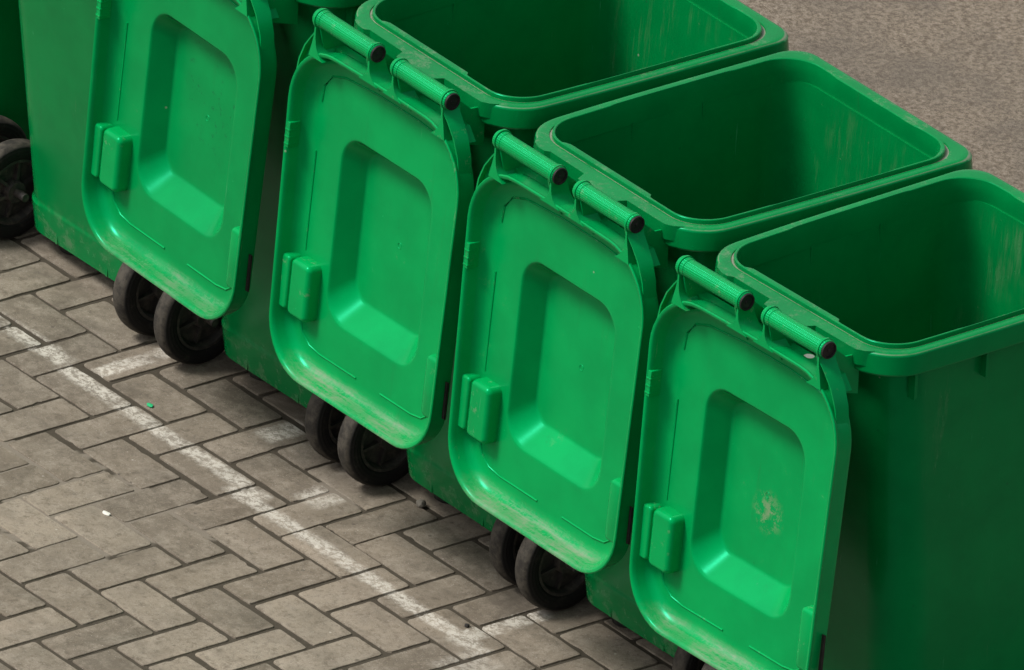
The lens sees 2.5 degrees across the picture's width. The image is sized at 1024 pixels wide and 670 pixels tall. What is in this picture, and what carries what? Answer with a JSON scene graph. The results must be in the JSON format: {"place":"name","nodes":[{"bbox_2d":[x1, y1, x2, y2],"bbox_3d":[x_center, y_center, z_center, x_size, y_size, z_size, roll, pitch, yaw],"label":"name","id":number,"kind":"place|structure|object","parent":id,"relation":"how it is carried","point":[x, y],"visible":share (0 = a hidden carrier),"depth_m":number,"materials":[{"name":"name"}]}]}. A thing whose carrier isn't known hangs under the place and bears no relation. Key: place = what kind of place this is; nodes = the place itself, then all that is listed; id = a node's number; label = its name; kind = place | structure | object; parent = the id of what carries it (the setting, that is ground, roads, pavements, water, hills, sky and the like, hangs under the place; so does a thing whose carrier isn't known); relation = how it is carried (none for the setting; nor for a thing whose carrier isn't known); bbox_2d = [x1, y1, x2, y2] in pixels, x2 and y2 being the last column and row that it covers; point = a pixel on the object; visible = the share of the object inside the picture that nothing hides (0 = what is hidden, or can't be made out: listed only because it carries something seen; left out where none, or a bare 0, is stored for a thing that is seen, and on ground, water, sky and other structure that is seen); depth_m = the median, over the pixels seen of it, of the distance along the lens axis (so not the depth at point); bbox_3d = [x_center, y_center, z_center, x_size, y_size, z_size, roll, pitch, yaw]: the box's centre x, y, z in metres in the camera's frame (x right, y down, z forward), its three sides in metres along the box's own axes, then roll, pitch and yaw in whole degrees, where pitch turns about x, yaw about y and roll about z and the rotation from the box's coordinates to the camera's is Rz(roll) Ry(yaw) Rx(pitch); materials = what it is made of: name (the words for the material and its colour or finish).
{"place":"outdoors","nodes":[
{"label":"outdoors","id":0,"kind":"place"},
{"bbox_2d":[0,226,673,669],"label":"paving","id":1,"kind":"structure","parent":0,"point":[262,550],"depth_m":45.72,"materials":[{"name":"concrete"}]},
{"bbox_2d":[0,0,29,142],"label":"wheelie bin","id":2,"kind":"object","parent":1,"relation":"on","point":[14,123],"visible":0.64,"depth_m":46.90,"materials":[{"name":"plastic"}]},
{"bbox_2d":[0,0,163,334],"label":"wheelie bin","id":3,"kind":"object","parent":1,"relation":"on","point":[41,179],"visible":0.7,"depth_m":46.58,"materials":[{"name":"plastic"}]},
{"bbox_2d":[81,0,367,462],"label":"wheelie bin","id":4,"kind":"object","parent":1,"relation":"on","point":[184,141],"visible":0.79,"depth_m":45.93,"materials":[{"name":"plastic"}]},
{"bbox_2d":[416,499,425,507],"bbox_3d":[-0.177,0.329,45.867,0.018,0.017,0.023,-16,32,-33],"label":"pebble","id":5,"kind":"object","parent":1,"relation":"on","point":[421,503],"visible":1,"depth_m":45.86,"materials":[{"name":"grey stone"}]},
{"bbox_2d":[269,0,788,585],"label":"wheelie bin","id":6,"kind":"object","parent":1,"relation":"on","point":[389,150],"visible":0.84,"depth_m":45.46,"materials":[{"name":"plastic"}]},
{"bbox_2d":[448,51,972,669],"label":"wheelie bin","id":7,"kind":"object","parent":1,"relation":"on","point":[568,275],"visible":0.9,"depth_m":45.05,"materials":[{"name":"plastic"}]},
{"bbox_2d":[629,169,1023,669],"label":"wheelie bin","id":8,"kind":"object","parent":1,"relation":"on","point":[830,474],"visible":1,"depth_m":44.55,"materials":[{"name":"plastic"}]},
{"bbox_2d":[738,0,1023,191],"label":"road","id":9,"kind":"structure","parent":0,"point":[953,69],"depth_m":47.78,"materials":[{"name":"grey asphalt"}]}
]}

